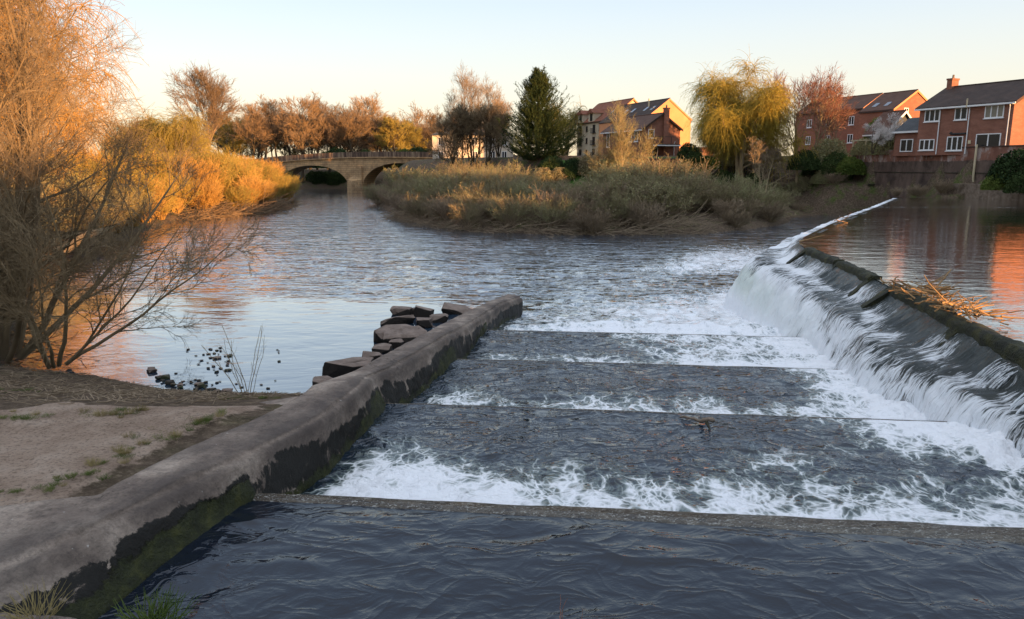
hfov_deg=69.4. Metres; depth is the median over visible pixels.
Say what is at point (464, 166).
willow bush
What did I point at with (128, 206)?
willow bush
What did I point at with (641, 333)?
stone sill
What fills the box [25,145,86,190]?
willow bush
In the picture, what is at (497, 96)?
poplar
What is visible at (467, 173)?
willow bush
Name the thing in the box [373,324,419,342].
stone block
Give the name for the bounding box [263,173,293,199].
willow bush
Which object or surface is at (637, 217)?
willow bush
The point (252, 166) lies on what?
willow bush
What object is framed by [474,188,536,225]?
willow bush
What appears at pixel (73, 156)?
willow bush
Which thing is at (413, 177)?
willow bush
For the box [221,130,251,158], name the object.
woodland tree
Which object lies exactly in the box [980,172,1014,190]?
evergreen bush
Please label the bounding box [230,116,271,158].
woodland tree
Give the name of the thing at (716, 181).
willow bush
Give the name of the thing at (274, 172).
willow bush
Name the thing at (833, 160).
evergreen bush
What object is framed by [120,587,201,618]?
grass tuft
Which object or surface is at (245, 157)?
willow bush
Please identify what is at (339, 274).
river
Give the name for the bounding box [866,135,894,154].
evergreen bush
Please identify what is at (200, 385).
stone
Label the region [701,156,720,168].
evergreen bush
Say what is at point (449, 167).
willow bush
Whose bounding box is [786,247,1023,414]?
weir
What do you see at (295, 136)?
woodland tree
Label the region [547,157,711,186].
lawn
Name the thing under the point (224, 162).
willow bush
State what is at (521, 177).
willow bush
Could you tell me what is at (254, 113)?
woodland tree
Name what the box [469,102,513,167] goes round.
bare tree
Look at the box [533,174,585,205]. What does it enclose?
willow bush
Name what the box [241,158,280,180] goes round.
willow bush
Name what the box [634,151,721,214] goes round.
willow bush
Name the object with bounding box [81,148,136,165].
willow bush
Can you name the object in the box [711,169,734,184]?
evergreen bush
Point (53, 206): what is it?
willow bush
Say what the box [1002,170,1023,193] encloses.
evergreen bush
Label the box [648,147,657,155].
patio door
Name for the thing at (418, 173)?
willow bush
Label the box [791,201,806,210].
willow bush
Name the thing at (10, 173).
bare willow
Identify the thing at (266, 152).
woodland tree
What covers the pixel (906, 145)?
wing window
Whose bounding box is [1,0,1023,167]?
sky
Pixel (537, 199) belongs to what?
willow bush
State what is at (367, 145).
woodland tree
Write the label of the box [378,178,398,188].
willow bush
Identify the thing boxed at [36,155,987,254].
ground
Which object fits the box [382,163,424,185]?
willow bush
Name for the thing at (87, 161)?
willow bush
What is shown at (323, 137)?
woodland tree
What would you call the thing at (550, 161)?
evergreen bush
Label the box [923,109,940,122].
window
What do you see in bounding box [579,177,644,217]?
willow bush
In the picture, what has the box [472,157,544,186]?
willow bush
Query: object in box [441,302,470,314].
stone block
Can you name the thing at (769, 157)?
evergreen bush
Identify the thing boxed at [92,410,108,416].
grass tuft
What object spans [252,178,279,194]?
willow bush
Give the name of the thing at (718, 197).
willow bush
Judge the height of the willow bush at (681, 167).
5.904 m
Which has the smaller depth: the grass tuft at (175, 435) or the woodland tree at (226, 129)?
the grass tuft at (175, 435)
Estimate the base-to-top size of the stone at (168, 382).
0.100 m
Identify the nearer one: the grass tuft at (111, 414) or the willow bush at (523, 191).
the grass tuft at (111, 414)
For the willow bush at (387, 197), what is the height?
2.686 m
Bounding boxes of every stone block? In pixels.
[312,376,331,385]
[322,357,373,376]
[362,351,381,359]
[372,343,392,353]
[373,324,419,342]
[380,315,414,325]
[383,325,426,343]
[389,338,403,348]
[390,306,412,315]
[412,305,433,317]
[416,317,432,327]
[429,313,448,322]
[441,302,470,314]
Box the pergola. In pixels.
[851,139,871,158]
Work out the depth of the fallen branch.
11.55 m
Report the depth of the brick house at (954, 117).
76.66 m
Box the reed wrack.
[834,213,850,222]
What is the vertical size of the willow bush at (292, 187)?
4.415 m
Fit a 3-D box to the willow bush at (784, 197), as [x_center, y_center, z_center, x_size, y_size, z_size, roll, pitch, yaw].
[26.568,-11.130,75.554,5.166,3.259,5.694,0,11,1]
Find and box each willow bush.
[0,182,67,205]
[0,186,70,302]
[5,169,59,203]
[8,152,74,185]
[13,159,89,189]
[14,187,74,232]
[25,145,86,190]
[40,174,132,231]
[40,196,66,245]
[41,152,94,177]
[44,188,120,247]
[51,142,88,169]
[53,201,101,239]
[66,141,109,164]
[66,184,135,235]
[72,165,113,191]
[75,149,101,170]
[80,158,126,174]
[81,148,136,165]
[81,155,141,189]
[91,189,141,232]
[94,178,157,229]
[97,186,127,235]
[101,188,147,232]
[104,170,165,212]
[124,146,179,180]
[130,187,160,226]
[137,171,172,222]
[139,169,173,219]
[140,151,187,178]
[142,170,204,212]
[153,181,180,219]
[161,176,186,217]
[169,144,218,162]
[170,153,207,198]
[171,150,228,201]
[180,171,225,214]
[185,149,236,177]
[201,152,236,161]
[204,161,240,202]
[220,155,268,197]
[221,185,259,208]
[228,152,261,163]
[228,153,254,164]
[230,170,272,204]
[234,155,262,182]
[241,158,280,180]
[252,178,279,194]
[255,180,278,203]
[260,156,284,180]
[260,165,282,181]
[261,157,288,174]
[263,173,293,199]
[270,181,286,198]
[275,174,301,199]
[281,169,299,179]
[284,173,303,196]
[357,182,393,203]
[373,183,394,202]
[373,184,402,204]
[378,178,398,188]
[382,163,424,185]
[382,189,406,209]
[388,191,417,211]
[389,194,422,212]
[397,193,429,214]
[399,188,445,219]
[401,168,441,180]
[401,182,444,200]
[405,172,445,190]
[406,165,464,188]
[409,169,462,197]
[410,167,446,180]
[421,194,457,219]
[424,157,476,173]
[425,182,472,201]
[428,158,475,174]
[430,192,466,221]
[438,163,504,193]
[440,164,519,185]
[441,158,490,178]
[442,180,490,200]
[442,197,491,226]
[444,190,495,215]
[450,163,505,175]
[451,164,505,177]
[451,174,519,206]
[464,167,532,205]
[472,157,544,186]
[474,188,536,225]
[477,195,514,220]
[487,179,531,197]
[498,169,529,183]
[500,183,537,203]
[504,192,543,218]
[509,193,533,208]
[523,193,585,226]
[528,181,588,218]
[531,177,569,201]
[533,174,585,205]
[553,173,628,215]
[567,205,616,234]
[571,194,608,218]
[574,162,657,208]
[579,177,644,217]
[583,190,645,225]
[587,153,682,186]
[591,169,692,220]
[607,179,666,210]
[609,156,692,175]
[616,150,715,186]
[617,172,701,219]
[622,196,671,226]
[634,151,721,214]
[637,168,721,215]
[667,166,729,211]
[692,181,740,211]
[693,172,724,207]
[698,183,743,213]
[709,194,747,216]
[710,169,782,208]
[719,207,757,227]
[730,195,764,215]
[737,204,760,214]
[744,189,773,201]
[750,187,799,215]
[755,200,789,221]
[764,189,797,203]
[778,191,803,207]
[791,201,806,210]
[824,172,847,183]
[889,187,902,195]
[905,185,921,195]
[910,183,931,196]
[931,178,955,192]
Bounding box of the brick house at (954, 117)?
[892,75,1023,155]
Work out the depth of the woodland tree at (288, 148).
214.37 m
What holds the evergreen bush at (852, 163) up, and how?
on the ground at (845, 197)
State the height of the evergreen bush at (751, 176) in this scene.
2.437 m
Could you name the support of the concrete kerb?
on the ground at (845, 197)
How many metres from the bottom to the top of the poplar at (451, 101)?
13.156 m
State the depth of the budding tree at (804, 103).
91.56 m
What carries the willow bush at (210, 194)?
on the ground at (845, 197)
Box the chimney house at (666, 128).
[600,105,682,155]
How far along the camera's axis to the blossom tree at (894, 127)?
85.68 m
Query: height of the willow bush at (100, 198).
5.328 m
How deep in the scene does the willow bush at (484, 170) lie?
85.31 m
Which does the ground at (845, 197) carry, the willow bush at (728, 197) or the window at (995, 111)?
the willow bush at (728, 197)
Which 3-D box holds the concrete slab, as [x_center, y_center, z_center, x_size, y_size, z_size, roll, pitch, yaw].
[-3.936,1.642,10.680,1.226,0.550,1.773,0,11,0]
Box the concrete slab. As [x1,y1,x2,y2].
[260,396,298,404]
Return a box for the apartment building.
[576,98,637,155]
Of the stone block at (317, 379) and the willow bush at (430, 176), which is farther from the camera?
the willow bush at (430, 176)
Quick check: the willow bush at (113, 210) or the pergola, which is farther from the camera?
the pergola
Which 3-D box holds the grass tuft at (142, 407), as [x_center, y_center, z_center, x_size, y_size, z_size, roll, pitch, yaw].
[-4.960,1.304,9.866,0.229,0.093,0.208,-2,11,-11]
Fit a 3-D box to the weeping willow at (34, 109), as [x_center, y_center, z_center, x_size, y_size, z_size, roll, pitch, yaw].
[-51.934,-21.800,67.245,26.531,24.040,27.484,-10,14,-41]
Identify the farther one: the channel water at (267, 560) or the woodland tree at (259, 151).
the woodland tree at (259, 151)
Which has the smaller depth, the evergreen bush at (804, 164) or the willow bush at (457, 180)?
the willow bush at (457, 180)
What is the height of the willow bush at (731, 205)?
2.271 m
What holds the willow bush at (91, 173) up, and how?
on the ground at (845, 197)
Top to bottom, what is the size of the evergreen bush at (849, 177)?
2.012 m
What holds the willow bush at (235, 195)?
on the ground at (845, 197)
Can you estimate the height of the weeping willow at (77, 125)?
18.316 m
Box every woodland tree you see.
[202,105,238,150]
[209,124,241,154]
[211,113,257,156]
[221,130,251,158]
[227,97,281,158]
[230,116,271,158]
[245,142,273,158]
[246,93,294,156]
[247,113,289,157]
[258,107,315,154]
[269,92,325,181]
[276,134,296,155]
[282,113,323,168]
[296,96,340,169]
[306,113,357,172]
[309,140,329,168]
[315,101,373,151]
[318,106,376,151]
[341,126,363,151]
[346,90,393,149]
[352,112,403,151]
[357,133,379,150]
[363,112,393,168]
[370,115,410,151]
[389,119,422,150]
[399,119,432,146]
[403,126,428,149]
[406,123,432,150]
[419,108,441,127]
[422,120,437,146]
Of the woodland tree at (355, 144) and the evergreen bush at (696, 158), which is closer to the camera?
the evergreen bush at (696, 158)
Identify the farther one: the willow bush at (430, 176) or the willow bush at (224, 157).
the willow bush at (224, 157)
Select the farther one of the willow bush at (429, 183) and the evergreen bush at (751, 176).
the evergreen bush at (751, 176)
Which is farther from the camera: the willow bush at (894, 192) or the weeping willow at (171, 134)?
the weeping willow at (171, 134)
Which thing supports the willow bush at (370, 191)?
on the ground at (845, 197)
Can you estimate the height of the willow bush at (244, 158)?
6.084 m
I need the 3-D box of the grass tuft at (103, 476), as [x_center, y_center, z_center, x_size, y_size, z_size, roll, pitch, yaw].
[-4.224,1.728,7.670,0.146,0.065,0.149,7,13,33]
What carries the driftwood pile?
on the weir
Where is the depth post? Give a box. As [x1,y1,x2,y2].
[972,144,977,181]
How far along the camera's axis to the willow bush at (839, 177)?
89.90 m
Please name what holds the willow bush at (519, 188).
on the ground at (845, 197)
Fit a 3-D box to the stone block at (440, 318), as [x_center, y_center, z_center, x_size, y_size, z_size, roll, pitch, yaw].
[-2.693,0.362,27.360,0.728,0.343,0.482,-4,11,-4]
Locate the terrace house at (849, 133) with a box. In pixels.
[795,93,882,155]
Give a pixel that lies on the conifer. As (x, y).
(537, 86)
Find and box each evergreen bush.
[305,171,321,184]
[314,171,327,183]
[321,147,346,167]
[325,171,344,184]
[334,174,345,182]
[387,148,406,168]
[398,146,424,166]
[530,167,556,186]
[537,155,564,173]
[551,167,569,181]
[557,167,576,179]
[563,157,585,174]
[574,154,598,174]
[676,142,701,161]
[684,151,708,168]
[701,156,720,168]
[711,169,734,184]
[721,145,757,165]
[745,171,763,188]
[747,142,783,165]
[764,181,785,192]
[786,149,820,169]
[801,163,818,174]
[806,137,847,164]
[809,170,830,183]
[818,151,853,174]
[819,163,835,179]
[830,173,852,180]
[835,155,866,174]
[847,137,873,155]
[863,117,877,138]
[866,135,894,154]
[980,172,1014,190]
[985,148,1023,182]
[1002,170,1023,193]
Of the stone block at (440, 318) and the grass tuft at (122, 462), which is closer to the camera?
the grass tuft at (122, 462)
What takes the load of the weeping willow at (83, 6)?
on the ground at (845, 197)
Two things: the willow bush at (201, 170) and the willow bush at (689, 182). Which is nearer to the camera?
the willow bush at (689, 182)
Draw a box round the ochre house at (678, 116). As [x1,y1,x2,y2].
[599,98,691,153]
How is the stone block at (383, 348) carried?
on the river
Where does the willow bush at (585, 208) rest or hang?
on the ground at (845, 197)
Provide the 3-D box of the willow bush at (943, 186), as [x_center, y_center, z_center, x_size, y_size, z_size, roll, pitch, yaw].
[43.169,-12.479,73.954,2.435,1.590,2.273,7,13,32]
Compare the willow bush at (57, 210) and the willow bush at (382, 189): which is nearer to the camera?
the willow bush at (57, 210)
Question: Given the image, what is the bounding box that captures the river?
[0,189,847,393]
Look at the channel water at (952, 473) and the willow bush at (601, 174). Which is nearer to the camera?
the channel water at (952, 473)
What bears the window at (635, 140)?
in the chimney house at (666, 128)
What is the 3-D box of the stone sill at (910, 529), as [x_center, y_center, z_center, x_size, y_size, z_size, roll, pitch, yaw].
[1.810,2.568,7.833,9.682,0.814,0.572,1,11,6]
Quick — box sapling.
[201,324,265,392]
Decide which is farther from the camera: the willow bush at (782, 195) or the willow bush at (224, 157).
the willow bush at (224, 157)
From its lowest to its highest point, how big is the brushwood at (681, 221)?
4.157 m
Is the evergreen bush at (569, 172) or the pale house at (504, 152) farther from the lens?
the pale house at (504, 152)
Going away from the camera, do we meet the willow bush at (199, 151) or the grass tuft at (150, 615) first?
the grass tuft at (150, 615)
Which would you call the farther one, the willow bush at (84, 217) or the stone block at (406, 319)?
the willow bush at (84, 217)
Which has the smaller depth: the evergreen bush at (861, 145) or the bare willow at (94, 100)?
the bare willow at (94, 100)
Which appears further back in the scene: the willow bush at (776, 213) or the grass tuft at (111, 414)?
the willow bush at (776, 213)
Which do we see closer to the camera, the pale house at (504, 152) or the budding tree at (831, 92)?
the budding tree at (831, 92)
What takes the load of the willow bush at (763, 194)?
on the ground at (845, 197)
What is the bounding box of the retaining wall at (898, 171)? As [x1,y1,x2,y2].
[852,145,1023,197]
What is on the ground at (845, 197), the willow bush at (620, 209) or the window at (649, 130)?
the willow bush at (620, 209)
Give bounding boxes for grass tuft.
[0,577,74,618]
[41,484,54,492]
[47,478,61,485]
[61,471,77,479]
[83,458,100,466]
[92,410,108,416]
[94,472,111,480]
[106,408,119,415]
[110,444,125,451]
[112,582,186,618]
[116,447,134,454]
[116,457,132,464]
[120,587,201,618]
[122,407,136,414]
[134,404,146,411]
[135,437,148,445]
[163,434,183,441]
[171,429,181,436]
[212,411,225,417]
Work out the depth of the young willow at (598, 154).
95.35 m
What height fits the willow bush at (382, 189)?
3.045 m
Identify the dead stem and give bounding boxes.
[559,596,582,618]
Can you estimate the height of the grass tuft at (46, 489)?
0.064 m
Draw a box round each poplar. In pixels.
[443,85,459,121]
[450,59,478,127]
[455,68,486,150]
[467,78,485,156]
[477,72,502,131]
[487,82,509,156]
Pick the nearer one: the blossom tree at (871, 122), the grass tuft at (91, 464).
the grass tuft at (91, 464)
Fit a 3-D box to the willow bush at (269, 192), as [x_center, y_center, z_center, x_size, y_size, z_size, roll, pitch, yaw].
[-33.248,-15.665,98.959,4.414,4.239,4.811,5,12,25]
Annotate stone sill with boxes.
[253,493,1023,542]
[385,403,946,421]
[465,359,837,369]
[505,330,778,336]
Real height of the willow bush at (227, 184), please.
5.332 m
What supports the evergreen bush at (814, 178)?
on the ground at (845, 197)
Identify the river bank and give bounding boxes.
[0,368,299,505]
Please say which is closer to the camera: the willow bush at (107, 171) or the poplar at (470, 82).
the willow bush at (107, 171)
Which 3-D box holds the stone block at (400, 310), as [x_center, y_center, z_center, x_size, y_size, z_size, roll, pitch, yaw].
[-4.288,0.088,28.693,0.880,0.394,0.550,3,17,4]
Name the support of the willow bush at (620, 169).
on the ground at (845, 197)
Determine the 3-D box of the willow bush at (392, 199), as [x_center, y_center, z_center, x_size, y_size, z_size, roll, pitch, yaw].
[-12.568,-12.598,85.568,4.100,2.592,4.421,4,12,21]
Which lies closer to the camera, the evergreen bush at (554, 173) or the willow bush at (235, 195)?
the willow bush at (235, 195)
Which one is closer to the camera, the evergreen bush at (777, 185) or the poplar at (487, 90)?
the evergreen bush at (777, 185)
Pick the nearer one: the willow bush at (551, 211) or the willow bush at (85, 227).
the willow bush at (85, 227)
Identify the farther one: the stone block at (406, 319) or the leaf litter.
the stone block at (406, 319)
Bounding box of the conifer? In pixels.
[495,64,587,160]
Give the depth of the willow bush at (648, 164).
77.40 m
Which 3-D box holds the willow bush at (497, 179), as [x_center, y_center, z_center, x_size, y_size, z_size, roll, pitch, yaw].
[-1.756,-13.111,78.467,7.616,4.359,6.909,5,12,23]
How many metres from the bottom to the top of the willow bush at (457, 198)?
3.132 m
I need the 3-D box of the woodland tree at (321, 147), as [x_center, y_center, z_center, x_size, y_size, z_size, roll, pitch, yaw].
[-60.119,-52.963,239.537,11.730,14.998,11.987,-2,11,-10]
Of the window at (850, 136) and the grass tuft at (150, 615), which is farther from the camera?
the window at (850, 136)
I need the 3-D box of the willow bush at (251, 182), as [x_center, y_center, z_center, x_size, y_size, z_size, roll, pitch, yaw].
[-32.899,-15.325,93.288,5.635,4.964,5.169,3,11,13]
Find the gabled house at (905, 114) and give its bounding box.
[862,110,911,148]
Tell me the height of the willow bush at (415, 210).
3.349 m
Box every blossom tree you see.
[862,115,894,153]
[883,112,904,145]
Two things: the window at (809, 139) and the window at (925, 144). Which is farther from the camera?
the window at (809, 139)
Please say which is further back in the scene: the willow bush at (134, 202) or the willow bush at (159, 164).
the willow bush at (159, 164)
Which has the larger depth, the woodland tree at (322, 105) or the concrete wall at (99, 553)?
the woodland tree at (322, 105)
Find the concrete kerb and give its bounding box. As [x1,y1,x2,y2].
[0,613,75,618]
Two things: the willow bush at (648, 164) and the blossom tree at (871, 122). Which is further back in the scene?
the blossom tree at (871, 122)
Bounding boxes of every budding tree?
[756,62,841,186]
[789,65,857,171]
[806,81,858,138]
[815,101,859,141]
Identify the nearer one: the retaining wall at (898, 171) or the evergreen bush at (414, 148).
the retaining wall at (898, 171)
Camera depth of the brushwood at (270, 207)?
87.50 m
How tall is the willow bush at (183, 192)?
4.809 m
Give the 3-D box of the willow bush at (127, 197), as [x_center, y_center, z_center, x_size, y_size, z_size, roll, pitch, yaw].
[-31.798,-7.867,57.192,5.546,4.352,6.311,5,12,23]
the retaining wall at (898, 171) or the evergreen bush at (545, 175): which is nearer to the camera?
the retaining wall at (898, 171)
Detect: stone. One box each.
[146,368,156,372]
[161,374,169,378]
[165,379,174,384]
[197,383,204,387]
[222,388,232,391]
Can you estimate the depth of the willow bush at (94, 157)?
77.80 m
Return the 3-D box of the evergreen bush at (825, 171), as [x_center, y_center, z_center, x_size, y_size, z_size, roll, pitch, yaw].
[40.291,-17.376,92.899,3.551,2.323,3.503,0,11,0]
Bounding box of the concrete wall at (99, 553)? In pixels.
[0,294,522,618]
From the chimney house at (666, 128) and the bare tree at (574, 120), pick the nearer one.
the chimney house at (666, 128)
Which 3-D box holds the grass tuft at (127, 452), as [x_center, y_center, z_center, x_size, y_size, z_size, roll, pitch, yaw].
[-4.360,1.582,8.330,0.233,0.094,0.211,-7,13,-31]
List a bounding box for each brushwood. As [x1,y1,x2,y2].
[0,276,118,369]
[174,188,306,220]
[371,199,724,236]
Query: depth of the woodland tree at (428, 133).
220.79 m
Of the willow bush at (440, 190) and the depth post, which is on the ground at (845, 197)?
the willow bush at (440, 190)
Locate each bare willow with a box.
[0,0,171,328]
[0,6,152,208]
[0,86,224,363]
[0,121,284,373]
[0,122,92,326]
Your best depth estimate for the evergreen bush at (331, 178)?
198.22 m
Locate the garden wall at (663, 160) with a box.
[631,158,684,167]
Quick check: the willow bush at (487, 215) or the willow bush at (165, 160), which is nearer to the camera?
the willow bush at (487, 215)
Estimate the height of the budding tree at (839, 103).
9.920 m
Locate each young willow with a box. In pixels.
[584,131,619,173]
[602,100,661,168]
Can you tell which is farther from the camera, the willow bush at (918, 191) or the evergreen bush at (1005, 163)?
the willow bush at (918, 191)
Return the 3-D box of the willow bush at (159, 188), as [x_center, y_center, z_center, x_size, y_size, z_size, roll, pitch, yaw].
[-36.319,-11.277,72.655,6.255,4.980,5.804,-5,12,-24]
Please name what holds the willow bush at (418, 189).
on the ground at (845, 197)
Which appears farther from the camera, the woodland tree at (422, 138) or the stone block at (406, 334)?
the woodland tree at (422, 138)
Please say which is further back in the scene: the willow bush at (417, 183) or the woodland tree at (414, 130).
the woodland tree at (414, 130)
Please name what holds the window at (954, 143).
in the brick house at (954, 117)
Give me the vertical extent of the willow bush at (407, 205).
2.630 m
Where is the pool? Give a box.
[799,198,1023,341]
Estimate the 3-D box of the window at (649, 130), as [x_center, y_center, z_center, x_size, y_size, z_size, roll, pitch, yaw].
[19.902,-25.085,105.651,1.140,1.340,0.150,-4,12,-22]
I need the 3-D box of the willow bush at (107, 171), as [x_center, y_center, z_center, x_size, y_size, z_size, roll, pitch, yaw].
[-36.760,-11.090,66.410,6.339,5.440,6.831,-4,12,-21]
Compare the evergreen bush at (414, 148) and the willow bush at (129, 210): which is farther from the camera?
the evergreen bush at (414, 148)
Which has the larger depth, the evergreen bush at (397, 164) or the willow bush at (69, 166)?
the evergreen bush at (397, 164)
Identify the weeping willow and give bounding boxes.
[0,0,149,147]
[0,25,96,141]
[0,39,126,156]
[94,108,176,153]
[104,105,224,158]
[678,49,818,181]
[694,106,755,172]
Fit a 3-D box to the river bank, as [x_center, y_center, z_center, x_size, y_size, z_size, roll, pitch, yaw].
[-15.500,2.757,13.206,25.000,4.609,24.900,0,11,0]
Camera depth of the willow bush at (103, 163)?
70.50 m
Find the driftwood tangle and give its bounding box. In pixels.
[784,209,813,217]
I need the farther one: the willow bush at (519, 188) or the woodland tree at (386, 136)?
the woodland tree at (386, 136)
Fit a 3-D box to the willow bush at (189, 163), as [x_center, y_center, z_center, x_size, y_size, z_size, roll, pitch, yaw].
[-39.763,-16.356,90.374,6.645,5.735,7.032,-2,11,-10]
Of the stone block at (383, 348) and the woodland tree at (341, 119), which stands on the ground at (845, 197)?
the woodland tree at (341, 119)
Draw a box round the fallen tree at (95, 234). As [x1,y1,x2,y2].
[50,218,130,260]
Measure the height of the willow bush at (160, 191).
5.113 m
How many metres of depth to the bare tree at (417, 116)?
223.48 m
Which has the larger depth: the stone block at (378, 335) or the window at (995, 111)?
the window at (995, 111)
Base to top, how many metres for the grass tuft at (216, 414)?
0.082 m
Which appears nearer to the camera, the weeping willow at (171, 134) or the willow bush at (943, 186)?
the willow bush at (943, 186)
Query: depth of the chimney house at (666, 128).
106.53 m
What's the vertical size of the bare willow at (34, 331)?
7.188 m
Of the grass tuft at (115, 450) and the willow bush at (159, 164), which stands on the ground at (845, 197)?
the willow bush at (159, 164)
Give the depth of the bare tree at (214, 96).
134.11 m
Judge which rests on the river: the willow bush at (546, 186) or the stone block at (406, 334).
the stone block at (406, 334)
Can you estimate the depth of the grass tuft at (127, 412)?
9.72 m
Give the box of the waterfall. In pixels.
[723,198,1023,457]
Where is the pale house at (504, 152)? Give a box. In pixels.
[431,121,513,158]
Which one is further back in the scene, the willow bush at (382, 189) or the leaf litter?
the willow bush at (382, 189)
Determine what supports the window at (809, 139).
in the terrace house at (849, 133)
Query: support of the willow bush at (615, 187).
on the ground at (845, 197)
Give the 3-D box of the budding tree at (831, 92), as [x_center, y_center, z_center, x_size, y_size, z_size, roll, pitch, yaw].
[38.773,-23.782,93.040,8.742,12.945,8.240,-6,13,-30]
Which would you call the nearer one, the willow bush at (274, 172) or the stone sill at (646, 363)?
the stone sill at (646, 363)
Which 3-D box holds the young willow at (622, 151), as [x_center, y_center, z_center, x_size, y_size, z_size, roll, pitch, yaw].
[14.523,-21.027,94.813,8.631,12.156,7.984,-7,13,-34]
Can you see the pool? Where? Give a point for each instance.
(976, 245)
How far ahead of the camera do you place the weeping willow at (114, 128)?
115.48 m
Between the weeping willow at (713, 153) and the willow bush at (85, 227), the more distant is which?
the weeping willow at (713, 153)
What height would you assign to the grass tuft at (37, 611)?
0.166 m
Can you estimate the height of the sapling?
1.907 m
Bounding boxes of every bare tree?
[161,59,245,145]
[398,101,434,147]
[422,103,481,169]
[450,100,498,169]
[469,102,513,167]
[474,94,513,126]
[483,113,510,156]
[533,96,586,155]
[745,135,795,191]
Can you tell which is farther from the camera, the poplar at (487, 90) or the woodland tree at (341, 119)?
the woodland tree at (341, 119)
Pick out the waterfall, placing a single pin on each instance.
(886, 348)
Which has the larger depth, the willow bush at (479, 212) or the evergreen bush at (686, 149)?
the evergreen bush at (686, 149)
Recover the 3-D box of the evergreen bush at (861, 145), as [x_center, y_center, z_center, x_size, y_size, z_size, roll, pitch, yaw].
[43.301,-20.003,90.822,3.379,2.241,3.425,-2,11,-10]
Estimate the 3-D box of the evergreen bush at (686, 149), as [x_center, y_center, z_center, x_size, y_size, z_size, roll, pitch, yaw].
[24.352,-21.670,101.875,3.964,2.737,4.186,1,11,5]
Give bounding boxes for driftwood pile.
[880,269,1023,325]
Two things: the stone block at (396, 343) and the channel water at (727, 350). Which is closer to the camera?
the channel water at (727, 350)
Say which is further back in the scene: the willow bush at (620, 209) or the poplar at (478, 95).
the poplar at (478, 95)
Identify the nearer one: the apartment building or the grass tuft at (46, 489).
the grass tuft at (46, 489)
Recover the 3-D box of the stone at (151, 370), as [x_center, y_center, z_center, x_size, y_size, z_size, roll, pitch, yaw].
[-10.049,1.698,20.638,0.233,0.112,0.284,-9,14,-38]
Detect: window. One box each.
[502,151,506,156]
[634,131,637,141]
[647,129,653,138]
[805,136,810,144]
[847,134,852,143]
[848,116,854,125]
[899,139,913,151]
[918,139,934,150]
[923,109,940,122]
[945,136,963,151]
[953,107,967,120]
[975,133,1001,145]
[983,105,1004,118]
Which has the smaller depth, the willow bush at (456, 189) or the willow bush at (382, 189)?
the willow bush at (456, 189)
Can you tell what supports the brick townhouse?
on the ground at (845, 197)
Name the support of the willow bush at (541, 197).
on the ground at (845, 197)
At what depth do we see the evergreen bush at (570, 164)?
98.84 m
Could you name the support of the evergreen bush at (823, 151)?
on the ground at (845, 197)
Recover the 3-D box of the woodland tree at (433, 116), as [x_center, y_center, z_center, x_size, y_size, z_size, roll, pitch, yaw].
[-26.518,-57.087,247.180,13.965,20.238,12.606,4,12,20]
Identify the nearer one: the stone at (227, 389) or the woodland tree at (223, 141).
the stone at (227, 389)
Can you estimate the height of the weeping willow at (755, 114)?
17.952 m
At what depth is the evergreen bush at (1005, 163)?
64.03 m
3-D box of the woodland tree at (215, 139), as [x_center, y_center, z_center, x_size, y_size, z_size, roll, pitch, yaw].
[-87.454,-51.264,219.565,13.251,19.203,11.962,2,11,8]
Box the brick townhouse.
[857,89,927,148]
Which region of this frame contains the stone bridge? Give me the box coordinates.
[249,151,517,192]
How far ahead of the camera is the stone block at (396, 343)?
23.23 m
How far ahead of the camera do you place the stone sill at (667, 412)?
12.29 m
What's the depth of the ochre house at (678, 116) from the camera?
125.51 m
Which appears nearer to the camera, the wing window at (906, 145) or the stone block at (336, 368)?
the stone block at (336, 368)
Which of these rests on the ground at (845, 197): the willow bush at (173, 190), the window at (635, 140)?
the willow bush at (173, 190)
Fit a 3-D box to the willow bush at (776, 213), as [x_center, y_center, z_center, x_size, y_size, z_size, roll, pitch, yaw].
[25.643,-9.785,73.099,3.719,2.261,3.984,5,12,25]
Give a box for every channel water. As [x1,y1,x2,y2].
[98,501,1023,618]
[301,404,1023,527]
[410,359,926,420]
[467,330,836,368]
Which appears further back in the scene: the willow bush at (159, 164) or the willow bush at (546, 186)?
the willow bush at (159, 164)
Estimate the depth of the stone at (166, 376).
19.93 m
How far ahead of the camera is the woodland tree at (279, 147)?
250.94 m
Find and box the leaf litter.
[0,365,304,405]
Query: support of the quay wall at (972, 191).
on the ground at (845, 197)
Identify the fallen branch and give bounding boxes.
[679,415,714,429]
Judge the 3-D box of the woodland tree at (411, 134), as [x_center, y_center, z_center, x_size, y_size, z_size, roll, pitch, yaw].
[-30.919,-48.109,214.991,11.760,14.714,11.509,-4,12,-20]
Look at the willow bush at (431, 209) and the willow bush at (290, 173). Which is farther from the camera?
the willow bush at (290, 173)
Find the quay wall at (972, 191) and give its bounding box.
[952,183,1023,200]
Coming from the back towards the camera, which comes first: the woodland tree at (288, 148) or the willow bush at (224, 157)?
the woodland tree at (288, 148)
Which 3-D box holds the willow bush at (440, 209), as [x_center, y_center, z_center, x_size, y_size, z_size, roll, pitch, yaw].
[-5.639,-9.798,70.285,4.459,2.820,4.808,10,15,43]
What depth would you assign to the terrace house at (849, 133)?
124.24 m
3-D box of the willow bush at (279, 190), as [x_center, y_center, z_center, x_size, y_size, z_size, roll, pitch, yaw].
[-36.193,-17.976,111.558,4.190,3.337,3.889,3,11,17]
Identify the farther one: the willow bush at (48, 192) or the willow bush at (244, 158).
the willow bush at (244, 158)
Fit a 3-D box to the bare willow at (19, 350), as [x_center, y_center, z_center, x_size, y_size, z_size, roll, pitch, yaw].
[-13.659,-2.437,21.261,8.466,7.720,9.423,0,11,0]
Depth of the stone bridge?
166.89 m
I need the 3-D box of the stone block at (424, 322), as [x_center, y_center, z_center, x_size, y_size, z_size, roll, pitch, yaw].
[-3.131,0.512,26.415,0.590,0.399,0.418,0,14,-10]

